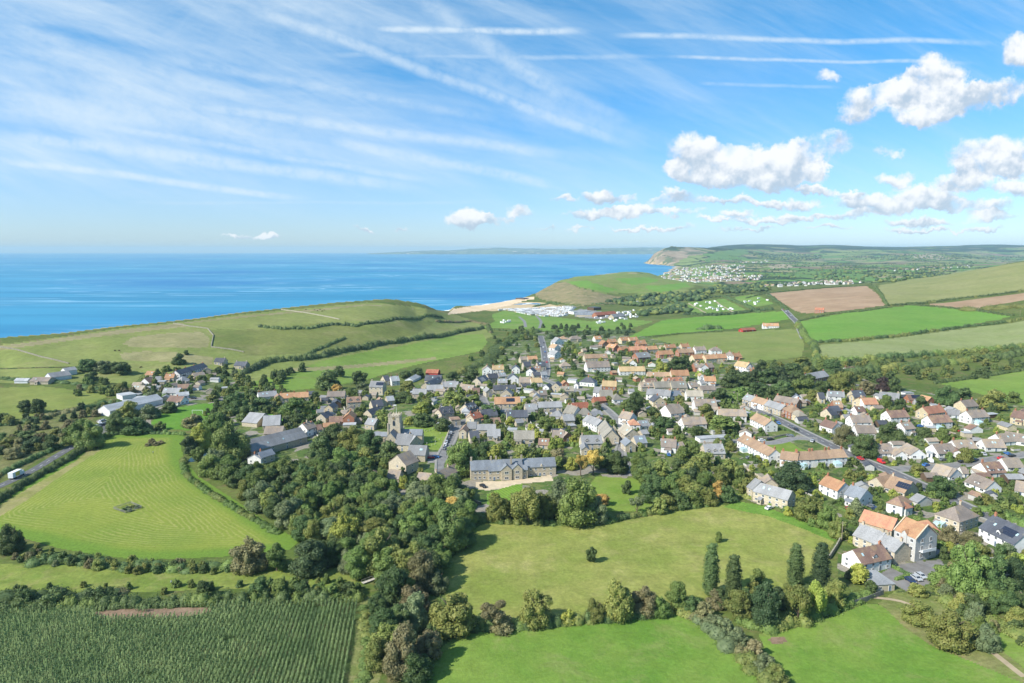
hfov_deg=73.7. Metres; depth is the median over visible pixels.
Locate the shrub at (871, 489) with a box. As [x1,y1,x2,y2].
[868,486,874,493]
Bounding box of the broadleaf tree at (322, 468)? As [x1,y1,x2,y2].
[316,460,334,476]
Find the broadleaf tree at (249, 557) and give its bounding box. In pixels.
[228,535,268,575]
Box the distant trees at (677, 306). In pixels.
[613,246,1023,315]
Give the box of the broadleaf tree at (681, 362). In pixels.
[670,356,692,370]
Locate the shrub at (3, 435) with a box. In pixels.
[0,432,6,440]
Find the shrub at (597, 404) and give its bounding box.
[593,401,601,409]
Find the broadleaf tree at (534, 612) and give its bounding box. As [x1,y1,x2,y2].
[518,587,552,631]
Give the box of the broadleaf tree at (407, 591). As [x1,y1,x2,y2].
[398,584,430,611]
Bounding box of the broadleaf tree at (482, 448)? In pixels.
[474,441,490,459]
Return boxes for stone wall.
[0,346,68,363]
[173,323,243,351]
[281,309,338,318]
[744,468,760,478]
[751,433,788,438]
[828,537,840,558]
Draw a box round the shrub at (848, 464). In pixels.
[845,461,852,466]
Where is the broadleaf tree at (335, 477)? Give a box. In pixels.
[328,474,349,487]
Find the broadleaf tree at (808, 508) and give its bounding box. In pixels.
[793,494,823,522]
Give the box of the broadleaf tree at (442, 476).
[428,473,444,480]
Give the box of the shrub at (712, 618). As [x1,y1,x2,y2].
[700,613,722,625]
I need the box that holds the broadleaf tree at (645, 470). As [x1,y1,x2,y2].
[635,466,652,483]
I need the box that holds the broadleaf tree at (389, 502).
[380,499,397,517]
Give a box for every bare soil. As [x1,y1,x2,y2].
[95,607,209,618]
[768,637,786,643]
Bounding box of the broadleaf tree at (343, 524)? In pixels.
[327,513,358,539]
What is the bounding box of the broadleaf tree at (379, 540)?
[364,523,399,577]
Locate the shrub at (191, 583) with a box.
[187,579,195,587]
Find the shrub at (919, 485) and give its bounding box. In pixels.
[916,482,923,490]
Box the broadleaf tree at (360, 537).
[356,532,366,543]
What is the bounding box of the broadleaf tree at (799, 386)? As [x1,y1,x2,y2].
[790,378,811,393]
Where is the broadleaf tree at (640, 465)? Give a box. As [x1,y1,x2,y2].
[631,461,651,479]
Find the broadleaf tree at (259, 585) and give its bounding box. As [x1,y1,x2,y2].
[246,575,270,597]
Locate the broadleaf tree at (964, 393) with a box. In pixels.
[952,387,974,400]
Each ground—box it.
[0,244,1023,682]
[0,602,356,682]
[428,452,436,462]
[881,559,943,590]
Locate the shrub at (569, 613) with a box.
[560,608,575,625]
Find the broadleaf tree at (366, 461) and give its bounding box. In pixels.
[358,457,373,469]
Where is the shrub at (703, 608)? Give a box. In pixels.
[692,601,713,620]
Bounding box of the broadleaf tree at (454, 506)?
[444,504,456,513]
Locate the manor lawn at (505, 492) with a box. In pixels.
[487,483,521,504]
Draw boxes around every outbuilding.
[116,392,135,399]
[132,382,143,385]
[158,380,166,384]
[162,394,169,400]
[195,380,204,384]
[209,377,220,382]
[340,410,348,416]
[343,422,356,428]
[369,392,377,397]
[435,389,445,393]
[449,416,460,425]
[478,383,486,388]
[513,419,523,426]
[523,388,533,392]
[529,390,536,396]
[550,393,561,397]
[557,372,564,376]
[560,393,568,399]
[567,379,576,382]
[568,310,590,314]
[587,306,600,309]
[635,409,646,416]
[648,362,655,366]
[654,404,665,409]
[666,428,674,434]
[697,380,706,385]
[710,429,724,434]
[739,404,749,409]
[739,428,751,436]
[795,417,808,423]
[841,408,852,414]
[862,570,894,591]
[870,405,883,410]
[874,420,887,426]
[878,471,888,475]
[888,441,904,447]
[901,391,913,394]
[909,493,932,506]
[920,472,937,481]
[923,437,938,444]
[926,450,933,457]
[944,406,957,410]
[952,446,960,456]
[963,423,982,432]
[970,468,982,473]
[975,472,991,476]
[988,412,997,418]
[997,421,1016,430]
[1000,474,1023,483]
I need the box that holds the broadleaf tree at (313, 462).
[310,458,332,471]
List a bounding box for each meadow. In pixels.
[0,564,374,592]
[252,334,486,390]
[314,347,396,364]
[426,614,756,682]
[938,371,1023,404]
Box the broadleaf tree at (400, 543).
[391,535,403,548]
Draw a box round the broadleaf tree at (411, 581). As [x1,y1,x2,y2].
[403,577,415,587]
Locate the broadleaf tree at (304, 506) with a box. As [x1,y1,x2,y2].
[299,503,313,512]
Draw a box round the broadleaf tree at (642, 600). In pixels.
[631,586,655,618]
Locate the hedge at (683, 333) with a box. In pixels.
[648,330,723,337]
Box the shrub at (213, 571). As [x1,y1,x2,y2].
[209,567,216,574]
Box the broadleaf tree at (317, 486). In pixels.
[311,480,324,505]
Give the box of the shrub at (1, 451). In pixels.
[0,446,4,454]
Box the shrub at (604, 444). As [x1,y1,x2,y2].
[602,442,609,451]
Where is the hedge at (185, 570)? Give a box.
[106,556,234,575]
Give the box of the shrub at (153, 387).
[150,385,157,391]
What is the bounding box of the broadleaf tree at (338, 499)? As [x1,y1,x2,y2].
[332,494,345,506]
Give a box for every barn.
[14,378,30,382]
[29,377,55,384]
[45,370,71,379]
[61,366,76,374]
[97,394,162,416]
[242,412,267,426]
[247,431,307,457]
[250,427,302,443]
[262,415,281,429]
[263,426,285,435]
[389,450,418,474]
[395,433,412,450]
[405,374,420,381]
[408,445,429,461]
[421,377,442,388]
[424,375,442,382]
[425,369,440,374]
[738,327,755,331]
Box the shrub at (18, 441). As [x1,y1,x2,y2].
[13,437,23,446]
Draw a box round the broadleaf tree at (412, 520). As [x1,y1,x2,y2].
[398,514,427,533]
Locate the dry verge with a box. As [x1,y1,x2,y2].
[0,448,99,515]
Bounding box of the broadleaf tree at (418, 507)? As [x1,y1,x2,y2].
[405,502,430,515]
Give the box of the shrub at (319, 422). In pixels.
[315,420,323,426]
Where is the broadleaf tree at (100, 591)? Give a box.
[87,585,116,607]
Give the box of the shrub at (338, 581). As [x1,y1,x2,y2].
[335,576,343,584]
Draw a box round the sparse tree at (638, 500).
[629,494,645,511]
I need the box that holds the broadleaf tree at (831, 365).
[821,359,840,372]
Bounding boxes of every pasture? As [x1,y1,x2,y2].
[0,299,491,383]
[0,386,108,418]
[183,301,439,329]
[212,321,433,355]
[442,505,833,621]
[879,262,1023,303]
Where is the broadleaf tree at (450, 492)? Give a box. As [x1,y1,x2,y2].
[445,486,455,500]
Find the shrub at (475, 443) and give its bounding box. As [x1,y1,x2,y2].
[471,436,479,447]
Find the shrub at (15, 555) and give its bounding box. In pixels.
[10,552,18,559]
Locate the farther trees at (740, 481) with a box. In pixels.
[0,323,1023,644]
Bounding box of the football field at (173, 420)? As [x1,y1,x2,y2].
[151,403,213,430]
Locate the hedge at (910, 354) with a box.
[820,342,1023,361]
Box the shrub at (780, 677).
[774,671,790,682]
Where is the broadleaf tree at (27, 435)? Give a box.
[17,430,35,440]
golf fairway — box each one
[568,280,616,292]
[615,277,657,285]
[645,282,690,292]
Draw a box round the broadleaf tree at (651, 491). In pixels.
[638,481,662,503]
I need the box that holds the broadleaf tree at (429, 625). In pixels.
[426,623,442,645]
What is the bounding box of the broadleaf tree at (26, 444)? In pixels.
[20,436,44,450]
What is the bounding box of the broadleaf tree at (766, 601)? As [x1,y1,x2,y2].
[750,580,781,627]
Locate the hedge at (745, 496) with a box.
[737,493,794,513]
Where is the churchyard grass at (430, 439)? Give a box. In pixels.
[405,426,447,449]
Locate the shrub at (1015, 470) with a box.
[1012,468,1018,473]
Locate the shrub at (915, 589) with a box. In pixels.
[907,582,929,598]
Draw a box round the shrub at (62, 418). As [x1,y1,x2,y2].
[58,415,67,421]
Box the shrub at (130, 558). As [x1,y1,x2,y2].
[126,554,135,562]
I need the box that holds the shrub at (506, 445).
[503,441,510,448]
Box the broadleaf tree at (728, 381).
[719,374,740,387]
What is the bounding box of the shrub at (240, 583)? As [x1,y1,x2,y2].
[235,580,243,587]
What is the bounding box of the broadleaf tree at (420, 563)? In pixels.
[407,549,433,592]
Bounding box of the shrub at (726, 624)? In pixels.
[716,617,733,633]
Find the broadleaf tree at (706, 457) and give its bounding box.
[694,451,714,469]
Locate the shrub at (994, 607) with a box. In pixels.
[988,596,1001,614]
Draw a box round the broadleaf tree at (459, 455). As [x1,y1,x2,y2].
[443,441,477,476]
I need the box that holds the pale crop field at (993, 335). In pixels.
[818,321,1023,357]
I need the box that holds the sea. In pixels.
[0,253,674,337]
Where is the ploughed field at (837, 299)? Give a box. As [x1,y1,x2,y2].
[769,286,884,313]
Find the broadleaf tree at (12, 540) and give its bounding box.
[0,523,26,555]
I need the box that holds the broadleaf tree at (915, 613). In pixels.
[900,599,934,627]
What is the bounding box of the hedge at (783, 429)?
[746,419,785,430]
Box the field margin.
[348,596,390,682]
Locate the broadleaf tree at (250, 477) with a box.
[245,473,259,481]
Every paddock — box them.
[83,366,135,383]
[589,476,652,511]
[759,603,1022,682]
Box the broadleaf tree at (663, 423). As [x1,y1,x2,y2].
[653,416,673,433]
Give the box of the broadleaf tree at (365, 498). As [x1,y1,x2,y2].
[356,492,376,507]
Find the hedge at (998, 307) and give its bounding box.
[959,303,1023,310]
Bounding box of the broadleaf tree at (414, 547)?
[405,540,429,555]
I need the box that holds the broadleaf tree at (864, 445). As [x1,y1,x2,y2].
[850,433,878,458]
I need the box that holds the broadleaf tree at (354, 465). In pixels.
[350,461,367,472]
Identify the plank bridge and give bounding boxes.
[361,576,374,583]
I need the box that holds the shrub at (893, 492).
[887,488,896,496]
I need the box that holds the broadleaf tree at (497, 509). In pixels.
[485,492,510,522]
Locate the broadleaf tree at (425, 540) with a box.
[416,533,439,550]
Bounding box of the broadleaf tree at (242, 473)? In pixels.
[235,463,258,479]
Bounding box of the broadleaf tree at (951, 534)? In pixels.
[940,525,960,543]
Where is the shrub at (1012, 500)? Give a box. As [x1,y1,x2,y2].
[1007,496,1018,507]
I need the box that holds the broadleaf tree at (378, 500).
[371,496,383,506]
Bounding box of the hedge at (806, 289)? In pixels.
[746,284,871,297]
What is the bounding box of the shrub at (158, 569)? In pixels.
[153,565,162,573]
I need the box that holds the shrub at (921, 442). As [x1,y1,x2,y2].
[918,438,925,444]
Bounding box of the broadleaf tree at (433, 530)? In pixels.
[426,524,443,546]
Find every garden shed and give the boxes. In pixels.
[192,385,201,389]
[206,388,213,393]
[316,409,323,414]
[321,397,328,403]
[345,406,354,411]
[362,394,369,400]
[507,427,516,431]
[566,423,576,428]
[577,396,584,401]
[610,370,616,374]
[615,377,621,381]
[633,376,640,381]
[637,429,649,436]
[694,409,700,415]
[840,414,849,419]
[855,481,869,489]
[862,461,874,470]
[924,426,935,431]
[960,431,972,436]
[967,490,982,499]
[970,437,980,443]
[984,490,997,499]
[1017,468,1023,475]
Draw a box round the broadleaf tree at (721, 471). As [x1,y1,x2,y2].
[710,463,731,485]
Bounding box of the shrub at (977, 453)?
[973,449,982,456]
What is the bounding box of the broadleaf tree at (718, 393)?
[707,388,729,401]
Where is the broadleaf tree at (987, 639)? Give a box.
[972,622,1002,653]
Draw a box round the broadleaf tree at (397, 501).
[387,492,405,517]
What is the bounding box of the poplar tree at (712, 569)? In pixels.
[702,543,720,596]
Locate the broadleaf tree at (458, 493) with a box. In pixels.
[454,488,467,497]
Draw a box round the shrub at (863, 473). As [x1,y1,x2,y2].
[858,470,867,477]
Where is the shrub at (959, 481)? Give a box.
[954,477,962,484]
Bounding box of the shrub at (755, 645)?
[744,639,763,654]
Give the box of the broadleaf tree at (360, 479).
[347,474,369,484]
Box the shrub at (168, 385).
[163,383,174,387]
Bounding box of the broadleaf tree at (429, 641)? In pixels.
[414,628,442,660]
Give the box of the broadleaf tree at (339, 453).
[331,446,359,463]
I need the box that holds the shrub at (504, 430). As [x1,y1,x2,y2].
[501,428,508,437]
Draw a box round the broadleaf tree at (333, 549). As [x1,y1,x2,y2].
[323,541,342,566]
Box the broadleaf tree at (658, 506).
[648,497,668,514]
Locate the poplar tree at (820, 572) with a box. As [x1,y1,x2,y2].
[809,541,832,587]
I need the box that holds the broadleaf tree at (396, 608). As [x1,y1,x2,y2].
[391,603,402,615]
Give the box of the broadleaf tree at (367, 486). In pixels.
[360,482,377,494]
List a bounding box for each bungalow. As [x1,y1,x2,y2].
[132,384,145,392]
[141,377,152,385]
[145,371,154,376]
[162,386,181,395]
[167,394,188,404]
[175,391,188,397]
[176,376,189,383]
[177,384,188,390]
[191,370,204,379]
[214,357,227,365]
[322,422,334,430]
[329,416,342,424]
[386,469,403,481]
[426,383,442,392]
[443,380,458,389]
[460,382,476,391]
[487,429,500,440]
[494,395,520,406]
[514,429,533,444]
[531,372,540,377]
[538,438,549,448]
[540,371,547,377]
[552,430,563,438]
[558,384,573,394]
[559,361,570,368]
[561,380,568,385]
[570,400,588,408]
[574,382,579,388]
[576,312,593,316]
[591,396,606,403]
[591,410,602,416]
[611,393,623,403]
[630,435,647,447]
[637,420,649,429]
[646,371,669,377]
[676,441,684,452]
[697,384,715,393]
[820,408,838,418]
[850,406,865,414]
[867,474,891,491]
[876,440,893,456]
[884,472,918,496]
[891,447,907,459]
[898,443,925,458]
[903,394,919,403]
[918,520,940,531]
[924,441,954,457]
[930,463,952,476]
[941,464,962,480]
[946,409,959,418]
[947,437,977,449]
[956,466,968,477]
[964,473,1001,492]
[972,459,1006,477]
[976,436,1006,451]
[988,431,1016,445]
[996,457,1023,471]
[1005,430,1023,445]
[1014,480,1023,496]
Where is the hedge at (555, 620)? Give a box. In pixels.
[435,594,692,632]
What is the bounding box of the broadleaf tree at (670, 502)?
[661,494,677,511]
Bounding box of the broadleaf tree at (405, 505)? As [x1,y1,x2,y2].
[396,501,414,514]
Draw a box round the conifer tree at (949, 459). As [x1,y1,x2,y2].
[946,455,952,462]
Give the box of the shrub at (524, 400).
[521,398,528,404]
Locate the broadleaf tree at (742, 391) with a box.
[729,386,751,401]
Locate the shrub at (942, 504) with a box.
[939,501,945,508]
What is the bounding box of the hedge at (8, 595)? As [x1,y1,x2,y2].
[0,584,130,602]
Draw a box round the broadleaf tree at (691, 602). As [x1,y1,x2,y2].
[684,595,701,612]
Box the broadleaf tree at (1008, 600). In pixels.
[998,591,1020,613]
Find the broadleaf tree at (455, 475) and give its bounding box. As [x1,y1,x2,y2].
[447,473,461,485]
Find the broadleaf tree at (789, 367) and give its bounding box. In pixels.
[783,363,801,374]
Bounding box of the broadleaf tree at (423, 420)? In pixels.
[412,413,436,427]
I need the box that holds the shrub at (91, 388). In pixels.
[86,385,95,392]
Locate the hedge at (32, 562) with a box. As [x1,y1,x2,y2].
[24,552,111,569]
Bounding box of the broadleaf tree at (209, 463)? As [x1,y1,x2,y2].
[197,454,221,476]
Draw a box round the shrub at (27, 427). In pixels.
[23,424,31,430]
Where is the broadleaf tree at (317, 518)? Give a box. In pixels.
[313,516,321,528]
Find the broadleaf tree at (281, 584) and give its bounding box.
[270,576,295,597]
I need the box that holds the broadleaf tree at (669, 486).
[660,473,679,497]
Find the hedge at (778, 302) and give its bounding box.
[766,293,788,309]
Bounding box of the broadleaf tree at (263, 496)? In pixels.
[259,487,277,509]
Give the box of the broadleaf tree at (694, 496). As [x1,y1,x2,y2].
[686,488,704,506]
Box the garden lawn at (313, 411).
[266,407,319,420]
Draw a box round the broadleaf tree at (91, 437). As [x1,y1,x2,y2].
[70,420,105,450]
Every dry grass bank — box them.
[120,350,212,365]
[123,331,209,347]
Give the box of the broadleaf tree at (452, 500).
[445,496,457,503]
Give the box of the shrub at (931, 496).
[928,491,937,498]
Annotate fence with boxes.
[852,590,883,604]
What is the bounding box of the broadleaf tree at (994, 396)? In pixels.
[980,388,1008,410]
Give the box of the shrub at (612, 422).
[609,419,616,426]
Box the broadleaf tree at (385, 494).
[376,491,389,499]
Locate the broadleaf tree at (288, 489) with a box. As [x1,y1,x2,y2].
[281,482,298,498]
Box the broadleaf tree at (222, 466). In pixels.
[216,463,236,480]
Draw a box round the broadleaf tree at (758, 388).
[748,382,770,396]
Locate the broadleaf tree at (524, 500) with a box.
[510,486,539,521]
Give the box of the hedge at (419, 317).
[257,313,443,329]
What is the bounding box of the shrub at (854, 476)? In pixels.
[851,472,860,480]
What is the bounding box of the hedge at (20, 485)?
[0,432,112,502]
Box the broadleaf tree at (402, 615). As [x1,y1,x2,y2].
[394,610,415,630]
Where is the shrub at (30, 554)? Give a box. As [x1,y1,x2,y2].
[24,551,35,561]
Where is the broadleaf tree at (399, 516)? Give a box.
[391,513,408,533]
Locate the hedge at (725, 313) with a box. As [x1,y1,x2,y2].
[683,307,773,315]
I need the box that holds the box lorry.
[8,469,24,478]
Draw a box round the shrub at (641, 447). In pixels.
[636,442,646,451]
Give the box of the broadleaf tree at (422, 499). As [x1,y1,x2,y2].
[414,496,426,506]
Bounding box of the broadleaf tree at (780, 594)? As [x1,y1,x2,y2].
[773,585,785,610]
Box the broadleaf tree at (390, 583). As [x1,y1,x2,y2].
[374,564,408,607]
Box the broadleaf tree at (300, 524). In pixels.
[291,514,312,541]
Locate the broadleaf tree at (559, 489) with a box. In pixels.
[548,476,567,509]
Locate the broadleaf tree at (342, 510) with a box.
[340,504,351,516]
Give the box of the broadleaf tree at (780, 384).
[771,380,794,394]
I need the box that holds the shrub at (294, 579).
[289,576,297,583]
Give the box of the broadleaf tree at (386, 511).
[371,504,394,521]
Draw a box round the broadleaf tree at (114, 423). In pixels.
[104,409,126,432]
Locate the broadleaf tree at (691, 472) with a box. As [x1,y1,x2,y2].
[683,467,697,480]
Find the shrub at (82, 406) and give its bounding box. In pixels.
[77,401,84,409]
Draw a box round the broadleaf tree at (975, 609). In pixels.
[963,601,985,622]
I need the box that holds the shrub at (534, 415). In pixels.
[530,411,537,419]
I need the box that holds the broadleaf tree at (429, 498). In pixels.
[425,495,433,506]
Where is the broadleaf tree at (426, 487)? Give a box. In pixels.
[421,484,435,495]
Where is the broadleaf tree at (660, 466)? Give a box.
[652,459,669,476]
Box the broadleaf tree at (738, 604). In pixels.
[722,589,752,619]
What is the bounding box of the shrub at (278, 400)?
[272,396,282,405]
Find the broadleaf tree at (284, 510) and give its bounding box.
[273,499,294,528]
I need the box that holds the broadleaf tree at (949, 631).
[925,608,978,655]
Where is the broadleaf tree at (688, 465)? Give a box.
[681,460,700,471]
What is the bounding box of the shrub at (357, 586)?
[353,582,360,591]
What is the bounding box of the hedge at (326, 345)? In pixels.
[287,336,345,359]
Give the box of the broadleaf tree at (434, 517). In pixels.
[430,512,438,523]
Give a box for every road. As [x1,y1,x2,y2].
[0,417,130,487]
[141,399,222,412]
[437,390,492,471]
[539,336,548,379]
[546,380,628,475]
[733,437,816,443]
[750,407,1023,527]
[782,309,802,338]
[892,453,1023,470]
[917,543,958,566]
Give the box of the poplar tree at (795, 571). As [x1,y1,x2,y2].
[786,542,805,586]
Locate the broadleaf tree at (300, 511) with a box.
[294,507,304,514]
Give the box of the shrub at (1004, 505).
[1000,500,1010,508]
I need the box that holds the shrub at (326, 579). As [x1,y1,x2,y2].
[322,573,329,583]
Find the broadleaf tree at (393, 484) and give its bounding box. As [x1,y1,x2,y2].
[385,479,400,494]
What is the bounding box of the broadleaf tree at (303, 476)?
[290,469,314,488]
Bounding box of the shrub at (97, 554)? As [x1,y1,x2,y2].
[94,552,101,557]
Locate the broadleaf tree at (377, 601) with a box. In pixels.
[367,592,389,613]
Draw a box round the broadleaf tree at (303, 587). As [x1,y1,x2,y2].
[292,579,311,596]
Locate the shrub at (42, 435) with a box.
[39,433,47,440]
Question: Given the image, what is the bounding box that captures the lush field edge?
[725,501,836,541]
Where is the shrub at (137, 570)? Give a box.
[132,565,141,574]
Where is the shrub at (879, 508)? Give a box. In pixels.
[874,505,884,512]
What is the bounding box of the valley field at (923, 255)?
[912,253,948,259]
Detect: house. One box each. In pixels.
[164,372,176,381]
[172,362,207,378]
[233,360,249,369]
[248,448,262,463]
[256,449,274,463]
[257,389,276,398]
[280,390,308,401]
[297,420,316,436]
[304,421,316,434]
[316,410,333,422]
[316,424,322,434]
[325,402,337,411]
[326,389,346,401]
[332,398,341,407]
[342,409,356,422]
[346,394,361,407]
[363,405,380,417]
[365,416,378,429]
[369,379,386,393]
[369,398,383,409]
[376,397,386,406]
[380,375,389,385]
[385,396,394,404]
[390,374,399,385]
[404,432,422,444]
[412,387,426,397]
[417,472,432,480]
[434,409,441,417]
[434,464,463,478]
[438,404,454,418]
[459,400,479,413]
[459,423,468,438]
[461,407,469,416]
[466,409,483,422]
[467,415,474,421]
[467,422,476,430]
[468,430,479,443]
[469,455,555,480]
[472,373,488,385]
[476,422,495,434]
[479,406,497,418]
[482,364,491,374]
[483,387,492,396]
[486,372,498,382]
[492,364,503,372]
[493,383,516,393]
[497,371,506,377]
[497,377,507,384]
[500,387,513,396]
[506,408,527,422]
[507,371,518,383]
[511,363,519,373]
[519,355,526,362]
[519,376,530,386]
[521,361,530,369]
[524,401,537,412]
[526,367,536,375]
[527,355,537,362]
[530,376,542,386]
[532,392,539,400]
[533,366,540,371]
[535,360,545,369]
[537,390,547,398]
[537,399,562,412]
[543,383,551,390]
[547,349,560,358]
[549,343,560,350]
[550,408,564,418]
[551,337,563,344]
[552,381,561,391]
[560,335,567,341]
[560,412,574,425]
[560,429,571,441]
[563,403,580,418]
[567,336,581,341]
[578,405,591,417]
[579,375,596,386]
[579,432,602,449]
[579,442,589,455]
[582,413,602,431]
[583,352,607,360]
[584,360,610,371]
[592,311,616,316]
[592,335,601,341]
[593,386,602,396]
[597,418,619,443]
[598,339,608,346]
[599,388,612,398]
[602,379,616,390]
[606,343,618,351]
[607,338,616,343]
[608,313,624,318]
[617,345,627,351]
[617,365,645,375]
[618,336,627,343]
[618,409,636,424]
[618,422,639,440]
[620,437,635,451]
[627,336,637,343]
[627,359,636,365]
[627,419,639,429]
[628,345,646,352]
[632,351,650,362]
[635,339,646,345]
[638,380,653,391]
[642,377,656,381]
[646,345,657,352]
[646,387,671,399]
[649,393,665,406]
[653,380,670,389]
[655,349,673,358]
[659,402,684,419]
[660,375,682,380]
[661,436,676,453]
[663,343,676,349]
[668,388,681,400]
[669,368,689,379]
[670,380,687,390]
[675,348,686,356]
[678,342,689,348]
[678,414,706,429]
[684,389,703,400]
[685,347,694,355]
[687,380,698,388]
[689,353,702,362]
[691,363,698,371]
[692,397,717,410]
[693,345,706,353]
[697,373,703,379]
[698,363,708,372]
[700,441,725,459]
[702,353,716,362]
[703,375,715,385]
[705,362,713,371]
[709,346,721,353]
[715,352,726,361]
[716,407,746,421]
[726,350,733,359]
[732,351,741,359]
[734,359,752,371]
[737,432,780,463]
[742,393,755,406]
[746,478,764,499]
[749,411,777,431]
[751,395,767,409]
[753,483,795,508]
[759,473,777,486]
[762,322,778,328]
[764,398,786,415]
[773,393,801,408]
[780,449,798,466]
[781,403,802,419]
[791,410,806,420]
[792,393,800,399]
[794,448,814,469]
[804,369,828,382]
[810,447,831,466]
[815,307,824,312]
[816,392,825,403]
[818,472,848,498]
[819,417,841,433]
[822,404,841,416]
[826,389,844,401]
[827,447,847,467]
[830,400,843,409]
[841,540,891,570]
[844,482,872,506]
[845,413,872,427]
[847,388,866,399]
[849,393,862,401]
[851,422,876,438]
[852,395,865,406]
[852,521,886,547]
[859,509,899,536]
[860,396,878,409]
[877,531,910,563]
[878,390,899,404]
[880,408,909,422]
[885,495,912,515]
[893,515,938,561]
[896,419,915,435]
[903,502,912,515]
[915,403,945,418]
[920,395,933,403]
[921,412,952,429]
[933,500,979,532]
[954,397,978,411]
[959,408,989,424]
[978,511,1023,552]
[1010,408,1023,425]
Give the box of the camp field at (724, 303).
[688,299,744,312]
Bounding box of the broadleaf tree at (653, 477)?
[641,470,665,485]
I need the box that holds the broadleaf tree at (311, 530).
[302,519,321,541]
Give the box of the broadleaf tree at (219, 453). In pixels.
[201,448,224,459]
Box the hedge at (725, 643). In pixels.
[685,612,776,682]
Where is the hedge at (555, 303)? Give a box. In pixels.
[532,301,625,307]
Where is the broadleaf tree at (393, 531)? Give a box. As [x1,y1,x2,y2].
[388,527,398,539]
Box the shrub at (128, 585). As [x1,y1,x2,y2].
[125,581,132,589]
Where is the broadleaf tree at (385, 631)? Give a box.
[364,622,398,656]
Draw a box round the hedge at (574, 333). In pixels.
[545,328,635,338]
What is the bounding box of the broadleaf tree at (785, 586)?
[781,583,796,605]
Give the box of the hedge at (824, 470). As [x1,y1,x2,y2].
[817,465,827,473]
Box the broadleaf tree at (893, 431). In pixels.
[875,420,907,442]
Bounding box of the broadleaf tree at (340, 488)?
[333,480,348,495]
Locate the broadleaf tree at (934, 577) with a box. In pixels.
[926,564,950,585]
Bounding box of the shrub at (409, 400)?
[405,396,412,403]
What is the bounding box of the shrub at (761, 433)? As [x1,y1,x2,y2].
[756,427,766,436]
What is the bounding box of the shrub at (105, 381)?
[101,378,109,384]
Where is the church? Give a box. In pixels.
[374,405,423,443]
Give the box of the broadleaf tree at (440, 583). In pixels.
[427,570,449,595]
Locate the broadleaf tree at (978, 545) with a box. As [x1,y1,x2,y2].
[966,539,983,552]
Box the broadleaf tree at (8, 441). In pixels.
[0,436,16,447]
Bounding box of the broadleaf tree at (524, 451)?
[513,444,539,458]
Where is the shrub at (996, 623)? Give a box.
[990,619,1000,632]
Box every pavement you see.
[434,389,492,471]
[447,380,545,459]
[538,336,542,371]
[542,380,620,475]
[543,336,550,379]
[546,379,631,475]
[732,436,815,441]
[733,439,817,444]
[750,410,986,519]
[759,409,1015,523]
[889,452,1023,466]
[897,457,1023,471]
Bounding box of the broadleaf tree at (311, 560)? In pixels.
[288,538,330,579]
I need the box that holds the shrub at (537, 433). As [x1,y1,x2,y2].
[534,428,541,438]
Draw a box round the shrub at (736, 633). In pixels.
[727,626,749,647]
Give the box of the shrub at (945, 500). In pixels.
[940,496,949,504]
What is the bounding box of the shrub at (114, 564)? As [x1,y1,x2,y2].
[110,561,120,569]
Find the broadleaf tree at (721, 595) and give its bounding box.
[716,586,730,610]
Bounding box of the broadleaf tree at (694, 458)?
[689,456,701,462]
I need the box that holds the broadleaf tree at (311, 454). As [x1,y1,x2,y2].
[298,450,317,466]
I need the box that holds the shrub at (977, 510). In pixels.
[970,507,983,516]
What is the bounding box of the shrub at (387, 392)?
[384,390,392,396]
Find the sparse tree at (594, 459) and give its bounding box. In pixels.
[584,449,603,475]
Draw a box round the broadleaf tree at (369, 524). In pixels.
[359,516,389,534]
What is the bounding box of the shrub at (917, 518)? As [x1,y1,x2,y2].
[913,516,920,520]
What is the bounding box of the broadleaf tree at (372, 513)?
[361,508,385,530]
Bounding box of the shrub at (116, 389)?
[113,387,120,394]
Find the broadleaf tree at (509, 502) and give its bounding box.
[506,493,521,517]
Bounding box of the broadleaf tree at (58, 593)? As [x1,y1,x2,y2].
[41,586,75,609]
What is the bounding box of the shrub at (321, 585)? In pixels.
[317,582,325,590]
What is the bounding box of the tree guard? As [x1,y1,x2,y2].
[113,501,141,512]
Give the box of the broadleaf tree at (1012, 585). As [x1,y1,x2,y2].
[1003,577,1022,592]
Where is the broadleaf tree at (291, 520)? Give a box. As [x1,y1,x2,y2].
[288,513,299,533]
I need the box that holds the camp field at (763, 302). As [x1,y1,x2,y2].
[735,295,772,306]
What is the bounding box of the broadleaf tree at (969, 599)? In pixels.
[963,592,990,613]
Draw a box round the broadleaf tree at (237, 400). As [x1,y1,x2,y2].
[221,391,248,414]
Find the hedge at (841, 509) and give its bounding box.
[838,506,865,511]
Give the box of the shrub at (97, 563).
[91,558,104,570]
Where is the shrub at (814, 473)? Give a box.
[811,471,819,479]
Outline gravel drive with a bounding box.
[476,475,552,489]
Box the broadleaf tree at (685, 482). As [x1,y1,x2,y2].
[674,475,695,496]
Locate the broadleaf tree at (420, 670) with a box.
[401,649,434,682]
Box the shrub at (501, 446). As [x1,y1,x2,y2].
[497,443,504,450]
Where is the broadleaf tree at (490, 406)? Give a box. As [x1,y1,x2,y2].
[480,404,503,416]
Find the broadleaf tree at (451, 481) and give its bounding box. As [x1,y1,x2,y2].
[442,476,459,488]
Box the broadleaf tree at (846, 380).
[828,371,857,393]
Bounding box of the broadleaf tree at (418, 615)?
[401,591,428,633]
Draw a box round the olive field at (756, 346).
[652,329,803,361]
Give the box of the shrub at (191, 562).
[186,558,196,567]
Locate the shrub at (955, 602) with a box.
[947,592,966,610]
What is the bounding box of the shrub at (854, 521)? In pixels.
[850,516,858,525]
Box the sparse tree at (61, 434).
[57,432,65,440]
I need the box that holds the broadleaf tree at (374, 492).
[368,488,382,496]
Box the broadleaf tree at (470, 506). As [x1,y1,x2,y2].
[462,499,478,523]
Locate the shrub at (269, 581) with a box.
[267,577,272,585]

